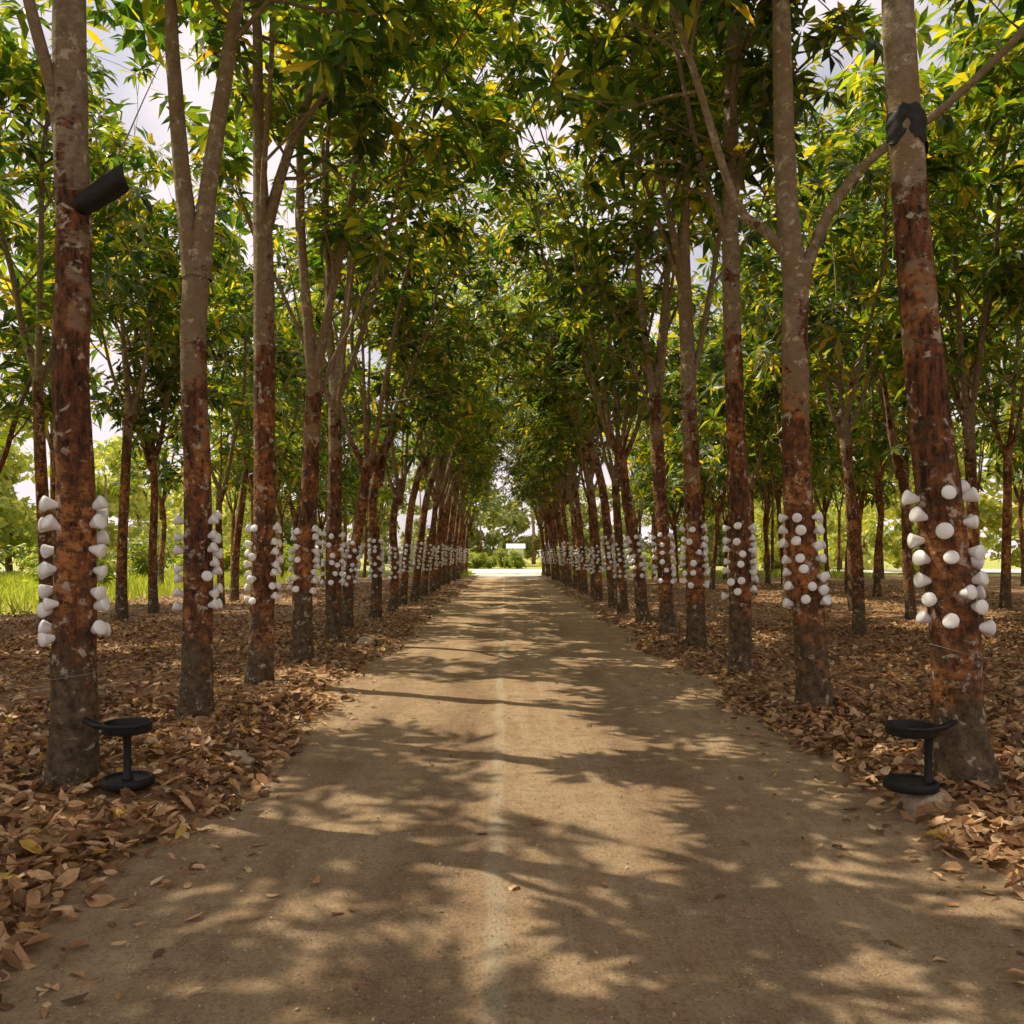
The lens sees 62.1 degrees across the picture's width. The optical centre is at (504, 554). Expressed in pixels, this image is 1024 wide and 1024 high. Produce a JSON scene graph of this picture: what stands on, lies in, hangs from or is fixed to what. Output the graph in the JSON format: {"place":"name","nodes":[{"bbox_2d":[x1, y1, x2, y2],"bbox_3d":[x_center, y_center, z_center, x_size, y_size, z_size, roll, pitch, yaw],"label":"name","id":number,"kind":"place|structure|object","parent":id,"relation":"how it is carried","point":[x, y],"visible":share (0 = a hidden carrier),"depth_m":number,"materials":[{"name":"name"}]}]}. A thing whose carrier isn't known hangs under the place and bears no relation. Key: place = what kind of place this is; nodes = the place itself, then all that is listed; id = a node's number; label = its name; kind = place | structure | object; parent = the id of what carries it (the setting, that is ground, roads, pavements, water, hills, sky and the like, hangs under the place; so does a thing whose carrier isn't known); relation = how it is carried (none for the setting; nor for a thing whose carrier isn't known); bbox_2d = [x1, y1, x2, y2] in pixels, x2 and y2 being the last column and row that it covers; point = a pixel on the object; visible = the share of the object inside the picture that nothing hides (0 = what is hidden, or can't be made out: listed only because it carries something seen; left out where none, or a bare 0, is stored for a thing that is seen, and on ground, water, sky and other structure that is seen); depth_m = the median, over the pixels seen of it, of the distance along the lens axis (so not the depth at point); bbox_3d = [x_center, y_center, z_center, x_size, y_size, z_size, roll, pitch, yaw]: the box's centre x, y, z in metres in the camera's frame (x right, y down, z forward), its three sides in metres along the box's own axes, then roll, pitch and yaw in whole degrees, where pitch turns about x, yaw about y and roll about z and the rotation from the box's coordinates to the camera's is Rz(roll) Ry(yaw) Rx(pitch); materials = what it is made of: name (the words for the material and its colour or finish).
{"place":"outdoors","nodes":[
{"label":"outdoors","id":0,"kind":"place"},
{"bbox_2d":[0,568,325,615],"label":"grass","id":1,"kind":"structure","parent":0,"point":[12,582],"depth_m":33.74,"materials":[{"name":"green plant"}]},
{"bbox_2d":[0,573,1023,1023],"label":"dirt road","id":2,"kind":"structure","parent":0,"point":[498,635],"depth_m":4.18,"materials":[{"name":"beige soil"}]},
{"bbox_2d":[1,612,1022,1023],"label":"pebbles","id":3,"kind":"object","parent":2,"relation":"on","point":[673,1014],"visible":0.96,"depth_m":3.91,"materials":[{"name":"stone"}]},
{"bbox_2d":[900,788,952,817],"bbox_3d":[2.641,1.544,5.299,0.323,0.202,0.378,0,0,14],"label":"rock","id":4,"kind":"object","parent":2,"relation":"on","point":[911,803],"visible":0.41,"depth_m":5.17,"materials":[{"name":"stone"}]},
{"bbox_2d":[882,719,954,795],"bbox_3d":[2.589,1.255,5.361,0.324,0.406,0.494,0,0,44],"label":"cup stand","id":5,"kind":"object","parent":4,"relation":"on","point":[926,784],"visible":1,"depth_m":5.28,"materials":[{"name":"black plastic"}]},
{"bbox_2d":[0,557,1023,1023],"bbox_3d":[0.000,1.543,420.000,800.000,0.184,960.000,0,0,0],"label":"ground","id":6,"kind":"structure","parent":0,"point":[1004,867],"depth_m":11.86,"materials":[{"name":"brown plant"}]},
{"bbox_2d":[0,38,91,408],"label":"rubber tree","id":7,"kind":"object","parent":6,"relation":"on","point":[31,84],"visible":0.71,"depth_m":14.62,"materials":[{"name":"green plant"}]},
{"bbox_2d":[23,0,101,793],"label":"rubber tree","id":8,"kind":"object","parent":6,"relation":"on","point":[73,752],"visible":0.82,"depth_m":5.56,"materials":[{"name":"brown plant"}]},
{"bbox_2d":[36,495,110,646],"bbox_3d":[-2.869,0.099,5.665,0.438,0.994,0.350,0,0,-22],"label":"white cup cluster","id":9,"kind":"object","parent":8,"relation":"attached to","point":[46,606],"visible":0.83,"depth_m":5.59,"materials":[{"name":"ceramic"}]},
{"bbox_2d":[73,162,128,214],"bbox_3d":[-2.662,-2.427,5.605,0.351,0.366,0.103,0,0,-5],"label":"plastic rain flap","id":10,"kind":"object","parent":8,"relation":"attached to","point":[108,187],"visible":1,"depth_m":5.57,"materials":[{"name":"black plastic"}]},
{"bbox_2d":[0,44,135,472],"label":"rubber tree","id":11,"kind":"object","parent":6,"relation":"on","point":[15,405],"visible":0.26,"depth_m":24.48,"materials":[{"name":"green plant"}]},
{"bbox_2d":[0,226,148,559],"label":"rubber tree","id":12,"kind":"object","parent":6,"relation":"on","point":[23,361],"visible":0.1,"depth_m":27.49,"materials":[{"name":"green plant"}]},
{"bbox_2d":[0,0,201,626],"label":"rubber tree","id":13,"kind":"object","parent":6,"relation":"on","point":[40,297],"visible":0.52,"depth_m":16.54,"materials":[{"name":"green plant"}]},
{"bbox_2d":[83,717,154,791],"bbox_3d":[-2.459,1.262,5.462,0.322,0.406,0.495,0,0,-44],"label":"cup stand","id":14,"kind":"object","parent":6,"relation":"on","point":[127,729],"visible":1,"depth_m":5.38,"materials":[{"name":"black plastic"}]},
{"bbox_2d":[0,27,250,620],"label":"rubber tree","id":15,"kind":"object","parent":6,"relation":"on","point":[143,288],"visible":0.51,"depth_m":20.04,"materials":[{"name":"green plant"}]},
{"bbox_2d":[0,402,250,573],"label":"distant tree line","id":16,"kind":"object","parent":6,"relation":"on","point":[18,522],"visible":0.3,"depth_m":75.94,"materials":[{"name":"plant"}]},
{"bbox_2d":[111,538,181,578],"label":"shrub","id":17,"kind":"object","parent":6,"relation":"on","point":[140,562],"visible":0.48,"depth_m":49.36,"materials":[{"name":"green plant"}]},
{"bbox_2d":[90,276,218,588],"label":"rubber tree","id":18,"kind":"object","parent":6,"relation":"on","point":[167,472],"visible":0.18,"depth_m":38.14,"materials":[{"name":"green plant"}]},
{"bbox_2d":[28,176,286,612],"bbox_3d":[-9.510,-4.398,22.482,6.195,12.344,5.304,0,0,11],"label":"rubber tree","id":19,"kind":"object","parent":6,"relation":"on","point":[164,384],"visible":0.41,"depth_m":22.45,"materials":[{"name":"green plant"}]},
{"bbox_2d":[104,164,294,605],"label":"rubber tree","id":20,"kind":"object","parent":6,"relation":"on","point":[239,412],"visible":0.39,"depth_m":25.68,"materials":[{"name":"green plant"}]},
{"bbox_2d":[163,353,283,576],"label":"rubber tree","id":21,"kind":"object","parent":6,"relation":"on","point":[235,500],"visible":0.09,"depth_m":45.48,"materials":[{"name":"green plant"}]},
{"bbox_2d":[129,151,328,601],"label":"rubber tree","id":22,"kind":"object","parent":6,"relation":"on","point":[294,355],"visible":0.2,"depth_m":28.96,"materials":[{"name":"green plant"}]},
{"bbox_2d":[110,0,410,720],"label":"rubber tree","id":23,"kind":"object","parent":6,"relation":"on","point":[196,239],"visible":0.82,"depth_m":7.93,"materials":[{"name":"brown plant"}]},
{"bbox_2d":[172,510,222,610],"bbox_3d":[-2.871,0.074,7.999,0.429,0.998,0.413,0,0,39],"label":"white cup cluster","id":24,"kind":"object","parent":23,"relation":"attached to","point":[214,536],"visible":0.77,"depth_m":7.94,"materials":[{"name":"plastic"}]},
{"bbox_2d":[177,230,345,592],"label":"rubber tree","id":25,"kind":"object","parent":6,"relation":"on","point":[282,468],"visible":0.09,"depth_m":34.88,"materials":[{"name":"green plant"}]},
{"bbox_2d":[180,184,390,596],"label":"rubber tree","id":26,"kind":"object","parent":6,"relation":"on","point":[278,414],"visible":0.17,"depth_m":31.95,"materials":[{"name":"green plant"}]},
{"bbox_2d":[253,312,356,562],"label":"rubber tree","id":27,"kind":"object","parent":6,"relation":"on","point":[295,515],"visible":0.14,"depth_m":38.61,"materials":[{"name":"green plant"}]},
{"bbox_2d":[246,294,373,586],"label":"rubber tree","id":28,"kind":"object","parent":6,"relation":"on","point":[348,491],"visible":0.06,"depth_m":42.26,"materials":[{"name":"green plant"}]},
{"bbox_2d":[277,388,363,581],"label":"rubber tree","id":29,"kind":"object","parent":6,"relation":"on","point":[319,506],"visible":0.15,"depth_m":45.06,"materials":[{"name":"green plant"}]},
{"bbox_2d":[185,0,461,684],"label":"rubber tree","id":30,"kind":"object","parent":6,"relation":"on","point":[260,663],"visible":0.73,"depth_m":10.40,"materials":[{"name":"green plant"}]},
{"bbox_2d":[244,522,283,604],"bbox_3d":[-2.983,0.099,10.445,0.481,1.010,0.339,0,0,0],"label":"white cup cluster","id":31,"kind":"object","parent":30,"relation":"attached to","point":[251,579],"visible":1,"depth_m":10.42,"materials":[{"name":"ceramic"}]},
{"bbox_2d":[283,322,372,539],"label":"rubber tree","id":32,"kind":"object","parent":6,"relation":"on","point":[349,481],"visible":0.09,"depth_m":48.03,"materials":[{"name":"green plant"}]},
{"bbox_2d":[123,0,595,640],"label":"rubber tree","id":33,"kind":"object","parent":6,"relation":"on","point":[239,166],"visible":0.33,"depth_m":15.25,"materials":[{"name":"green plant"}]},
{"bbox_2d":[185,0,573,662],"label":"rubber tree","id":34,"kind":"object","parent":6,"relation":"on","point":[329,228],"visible":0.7,"depth_m":12.30,"materials":[{"name":"green plant"}]},
{"bbox_2d":[287,525,322,593],"bbox_3d":[-2.872,0.061,12.166,0.502,0.986,0.314,0,0,-9],"label":"white cup cluster","id":35,"kind":"object","parent":34,"relation":"attached to","point":[315,551],"visible":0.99,"depth_m":12.14,"materials":[{"name":"plastic"}]},
{"bbox_2d":[210,21,558,628],"bbox_3d":[-2.468,-4.433,18.395,7.454,12.448,6.119,0,0,-1],"label":"rubber tree","id":36,"kind":"object","parent":6,"relation":"on","point":[367,463],"visible":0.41,"depth_m":18.09,"materials":[{"name":"green plant"}]},
{"bbox_2d":[281,112,555,617],"bbox_3d":[-2.701,-4.665,21.194,6.184,12.919,6.250,0,0,-29],"label":"rubber tree","id":37,"kind":"object","parent":6,"relation":"on","point":[377,479],"visible":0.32,"depth_m":20.79,"materials":[{"name":"green plant"}]},
{"bbox_2d":[325,204,540,610],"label":"rubber tree","id":38,"kind":"object","parent":6,"relation":"on","point":[453,314],"visible":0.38,"depth_m":23.36,"materials":[{"name":"green plant"}]},
{"bbox_2d":[357,264,527,595],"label":"rubber tree","id":39,"kind":"object","parent":6,"relation":"on","point":[436,496],"visible":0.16,"depth_m":32.45,"materials":[{"name":"green plant"}]},
{"bbox_2d":[404,287,511,592],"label":"rubber tree","id":40,"kind":"object","parent":6,"relation":"on","point":[432,574],"visible":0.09,"depth_m":35.19,"materials":[{"name":"green plant"}]},
{"bbox_2d":[405,258,517,590],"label":"rubber tree","id":41,"kind":"object","parent":6,"relation":"on","point":[439,529],"visible":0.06,"depth_m":37.33,"materials":[{"name":"green plant"}]},
{"bbox_2d":[349,165,579,604],"bbox_3d":[-2.350,-4.906,25.387,7.313,13.515,6.871,0,0,34],"label":"rubber tree","id":42,"kind":"object","parent":6,"relation":"on","point":[424,469],"visible":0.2,"depth_m":26.29,"materials":[{"name":"green plant"}]},
{"bbox_2d":[367,177,581,600],"bbox_3d":[-1.835,-5.153,27.811,7.566,13.983,7.109,0,0,20],"label":"rubber tree","id":43,"kind":"object","parent":6,"relation":"on","point":[438,466],"visible":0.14,"depth_m":28.79,"materials":[{"name":"green plant"}]},
{"bbox_2d":[445,347,506,582],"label":"rubber tree","id":44,"kind":"object","parent":6,"relation":"on","point":[449,536],"visible":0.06,"depth_m":45.50,"materials":[{"name":"green plant"}]},
{"bbox_2d":[451,416,503,580],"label":"rubber tree","id":45,"kind":"object","parent":6,"relation":"on","point":[458,516],"visible":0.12,"depth_m":51.55,"materials":[{"name":"brown plant"}]},
{"bbox_2d":[427,281,537,560],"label":"rubber tree","id":46,"kind":"object","parent":6,"relation":"on","point":[453,488],"visible":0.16,"depth_m":40.11,"materials":[{"name":"green plant"}]},
{"bbox_2d":[178,464,844,565],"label":"distant tree line","id":47,"kind":"object","parent":6,"relation":"on","point":[499,516],"visible":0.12,"depth_m":128.47,"materials":[{"name":"plant"}]},
{"bbox_2d":[487,378,560,580],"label":"rubber tree","id":48,"kind":"object","parent":6,"relation":"on","point":[549,518],"visible":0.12,"depth_m":49.96,"materials":[{"name":"green plant"}]},
{"bbox_2d":[484,356,583,583],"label":"rubber tree","id":49,"kind":"object","parent":6,"relation":"on","point":[527,463],"visible":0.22,"depth_m":43.85,"materials":[{"name":"green plant"}]},
{"bbox_2d":[496,316,572,586],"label":"rubber tree","id":50,"kind":"object","parent":6,"relation":"on","point":[568,577],"visible":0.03,"depth_m":41.04,"materials":[{"name":"green plant"}]},
{"bbox_2d":[490,314,584,591],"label":"rubber tree","id":51,"kind":"object","parent":6,"relation":"on","point":[566,493],"visible":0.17,"depth_m":35.77,"materials":[{"name":"green plant"}]},
{"bbox_2d":[431,146,666,607],"bbox_3d":[2.553,-5.412,26.154,7.350,14.457,7.822,0,0,-43],"label":"rubber tree","id":52,"kind":"object","parent":6,"relation":"on","point":[588,454],"visible":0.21,"depth_m":24.82,"materials":[{"name":"green plant"}]},
{"bbox_2d":[510,332,614,593],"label":"rubber tree","id":53,"kind":"object","parent":6,"relation":"on","point":[583,572],"visible":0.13,"depth_m":32.83,"materials":[{"name":"green plant"}]},
{"bbox_2d":[511,241,636,601],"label":"rubber tree","id":54,"kind":"object","parent":6,"relation":"on","point":[589,473],"visible":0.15,"depth_m":27.34,"materials":[{"name":"green plant"}]},
{"bbox_2d":[501,256,650,598],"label":"rubber tree","id":55,"kind":"object","parent":6,"relation":"on","point":[573,452],"visible":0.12,"depth_m":29.72,"materials":[{"name":"green plant"}]},
{"bbox_2d":[494,150,672,613],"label":"rubber tree","id":56,"kind":"object","parent":6,"relation":"on","point":[613,472],"visible":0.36,"depth_m":21.98,"materials":[{"name":"green plant"}]},
{"bbox_2d":[436,0,764,623],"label":"rubber tree","id":57,"kind":"object","parent":6,"relation":"on","point":[621,452],"visible":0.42,"depth_m":18.93,"materials":[{"name":"green plant"}]},
{"bbox_2d":[463,0,766,633],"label":"rubber tree","id":58,"kind":"object","parent":6,"relation":"on","point":[639,307],"visible":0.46,"depth_m":16.24,"materials":[{"name":"green plant"}]},
{"bbox_2d":[467,0,804,648],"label":"rubber tree","id":59,"kind":"object","parent":6,"relation":"on","point":[690,358],"visible":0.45,"depth_m":13.52,"materials":[{"name":"green plant"}]},
{"bbox_2d":[679,523,709,588],"bbox_3d":[3.022,0.011,13.494,0.488,1.041,0.299,0,0,0],"label":"white cup cluster","id":60,"kind":"object","parent":59,"relation":"attached to","point":[689,541],"visible":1,"depth_m":13.45,"materials":[{"name":"plastic"}]},
{"bbox_2d":[623,331,716,582],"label":"rubber tree","id":61,"kind":"object","parent":6,"relation":"on","point":[671,503],"visible":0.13,"depth_m":48.41,"materials":[{"name":"green plant"}]},
{"bbox_2d":[637,303,754,503],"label":"rubber tree","id":62,"kind":"object","parent":6,"relation":"on","point":[674,424],"visible":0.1,"depth_m":45.24,"materials":[{"name":"green plant"}]},
{"bbox_2d":[637,288,757,580],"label":"rubber tree","id":63,"kind":"object","parent":6,"relation":"on","point":[676,440],"visible":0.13,"depth_m":41.59,"materials":[{"name":"green plant"}]},
{"bbox_2d":[640,270,781,590],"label":"rubber tree","id":64,"kind":"object","parent":6,"relation":"on","point":[712,366],"visible":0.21,"depth_m":35.31,"materials":[{"name":"green plant"}]},
{"bbox_2d":[539,0,883,673],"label":"rubber tree","id":65,"kind":"object","parent":6,"relation":"on","point":[756,103],"visible":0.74,"depth_m":11.10,"materials":[{"name":"green plant"}]},
{"bbox_2d":[721,522,758,599],"bbox_3d":[3.095,0.084,11.107,0.474,1.025,0.332,0,0,-6],"label":"white cup cluster","id":66,"kind":"object","parent":65,"relation":"attached to","point":[742,554],"visible":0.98,"depth_m":11.06,"materials":[{"name":"plastic"}]},
{"bbox_2d":[646,299,780,589],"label":"rubber tree","id":67,"kind":"object","parent":6,"relation":"on","point":[717,509],"visible":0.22,"depth_m":38.53,"materials":[{"name":"green plant"}]},
{"bbox_2d":[716,266,782,583],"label":"rubber tree","id":68,"kind":"object","parent":6,"relation":"on","point":[767,492],"visible":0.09,"depth_m":44.83,"materials":[{"name":"green plant"}]},
{"bbox_2d":[697,288,812,595],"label":"rubber tree","id":69,"kind":"object","parent":6,"relation":"on","point":[717,387],"visible":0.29,"depth_m":32.23,"materials":[{"name":"green plant"}]},
{"bbox_2d":[519,0,1023,709],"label":"rubber tree","id":70,"kind":"object","parent":6,"relation":"on","point":[809,622],"visible":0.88,"depth_m":8.42,"materials":[{"name":"brown plant"}]},
{"bbox_2d":[778,512,832,607],"bbox_3d":[2.990,0.049,8.403,0.530,0.952,0.324,0,0,0],"label":"white cup cluster","id":71,"kind":"object","parent":70,"relation":"attached to","point":[819,545],"visible":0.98,"depth_m":8.30,"materials":[{"name":"plastic"}]},
{"bbox_2d":[676,216,883,600],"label":"rubber tree","id":72,"kind":"object","parent":6,"relation":"on","point":[774,395],"visible":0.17,"depth_m":29.12,"materials":[{"name":"green plant"}]},
{"bbox_2d":[743,294,840,585],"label":"rubber tree","id":73,"kind":"object","parent":6,"relation":"on","point":[778,493],"visible":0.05,"depth_m":41.96,"materials":[{"name":"brown plant"}]},
{"bbox_2d":[705,51,895,413],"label":"rubber tree","id":74,"kind":"object","parent":6,"relation":"on","point":[775,340],"visible":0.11,"depth_m":26.29,"materials":[{"name":"green plant"}]},
{"bbox_2d":[773,358,879,581],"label":"rubber tree","id":75,"kind":"object","parent":6,"relation":"on","point":[824,493],"visible":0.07,"depth_m":49.84,"materials":[{"name":"brown plant"}]},
{"bbox_2d":[810,278,900,592],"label":"rubber tree","id":76,"kind":"object","parent":6,"relation":"on","point":[861,480],"visible":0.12,"depth_m":35.52,"materials":[{"name":"green plant"}]},
{"bbox_2d":[819,302,900,572],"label":"rubber tree","id":77,"kind":"object","parent":6,"relation":"on","point":[863,497],"visible":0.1,"depth_m":45.94,"materials":[{"name":"green plant"}]},
{"bbox_2d":[749,0,976,610],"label":"rubber tree","id":78,"kind":"object","parent":6,"relation":"on","point":[841,123],"visible":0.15,"depth_m":23.20,"materials":[{"name":"green plant"}]},
{"bbox_2d":[721,3,1018,637],"bbox_3d":[6.680,-4.298,15.947,5.364,12.158,5.086,0,0,37],"label":"rubber tree","id":79,"kind":"object","parent":6,"relation":"on","point":[845,340],"visible":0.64,"depth_m":15.98,"materials":[{"name":"green plant"}]},
{"bbox_2d":[754,393,1023,573],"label":"distant tree line","id":80,"kind":"object","parent":6,"relation":"on","point":[990,514],"visible":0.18,"depth_m":71.82,"materials":[{"name":"plant"}]},
{"bbox_2d":[776,53,1002,620],"bbox_3d":[9.057,-5.018,20.443,4.892,13.627,5.669,0,0,33],"label":"rubber tree","id":81,"kind":"object","parent":6,"relation":"on","point":[824,264],"visible":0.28,"depth_m":19.98,"materials":[{"name":"green plant"}]},
{"bbox_2d":[810,192,975,596],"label":"rubber tree","id":82,"kind":"object","parent":6,"relation":"on","point":[875,460],"visible":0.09,"depth_m":31.45,"materials":[{"name":"green plant"}]},
{"bbox_2d":[838,199,1000,490],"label":"rubber tree","id":83,"kind":"object","parent":6,"relation":"on","point":[896,387],"visible":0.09,"depth_m":28.65,"materials":[{"name":"green plant"}]},
{"bbox_2d":[828,14,1023,623],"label":"rubber tree","id":84,"kind":"object","parent":6,"relation":"on","point":[959,370],"visible":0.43,"depth_m":16.81,"materials":[{"name":"green plant"}]},
{"bbox_2d":[837,0,1023,608],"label":"rubber tree","id":85,"kind":"object","parent":6,"relation":"on","point":[1005,599],"visible":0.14,"depth_m":24.50,"materials":[{"name":"green plant"}]},
{"bbox_2d":[881,0,1004,792],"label":"rubber tree","id":86,"kind":"object","parent":6,"relation":"on","point":[962,747],"visible":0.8,"depth_m":5.44,"materials":[{"name":"brown plant"}]},
{"bbox_2d":[885,101,928,153],"bbox_3d":[2.626,-2.743,5.500,0.270,0.312,0.166,0,0,-23],"label":"plastic trunk collar","id":87,"kind":"object","parent":86,"relation":"attached to","point":[914,113],"visible":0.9,"depth_m":5.44,"materials":[{"name":"black plastic"}]},
{"bbox_2d":[901,480,995,636],"bbox_3d":[2.878,0.018,5.480,0.563,1.029,0.344,0,0,0],"label":"white cup cluster","id":88,"kind":"object","parent":86,"relation":"attached to","point":[944,530],"visible":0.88,"depth_m":5.42,"materials":[{"name":"plastic"}]},
{"bbox_2d":[895,314,1023,492],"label":"rubber tree","id":89,"kind":"object","parent":6,"relation":"on","point":[992,380],"visible":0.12,"depth_m":45.65,"materials":[{"name":"green plant"}]},
{"bbox_2d":[931,0,1023,202],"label":"rubber tree","id":90,"kind":"object","parent":6,"relation":"on","point":[1000,27],"visible":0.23,"depth_m":18.04,"materials":[{"name":"green plant"}]},
{"bbox_2d":[935,0,1023,316],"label":"rubber tree","id":91,"kind":"object","parent":6,"relation":"on","point":[982,35],"visible":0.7,"depth_m":14.36,"materials":[{"name":"green plant"}]},
{"bbox_2d":[941,157,1023,469],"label":"rubber tree","id":92,"kind":"object","parent":6,"relation":"on","point":[1004,432],"visible":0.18,"depth_m":30.98,"materials":[{"name":"green plant"}]},
{"bbox_2d":[944,216,1023,585],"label":"rubber tree","id":93,"kind":"object","parent":6,"relation":"on","point":[1020,499],"visible":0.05,"depth_m":41.65,"materials":[{"name":"green plant"}]},
{"bbox_2d":[985,0,1023,146],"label":"rubber tree","id":94,"kind":"object","parent":6,"relation":"on","point":[1014,110],"visible":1,"depth_m":13.06,"materials":[{"name":"green plant"}]},
{"bbox_2d":[994,305,1023,494],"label":"rubber tree","id":95,"kind":"object","parent":6,"relation":"on","point":[1017,464],"visible":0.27,"depth_m":38.13,"materials":[{"name":"green plant"}]},
{"bbox_2d":[0,0,1023,556],"label":"sky","id":96,"kind":"structure","parent":0,"point":[148,115],"materials":[{"name":"white"}]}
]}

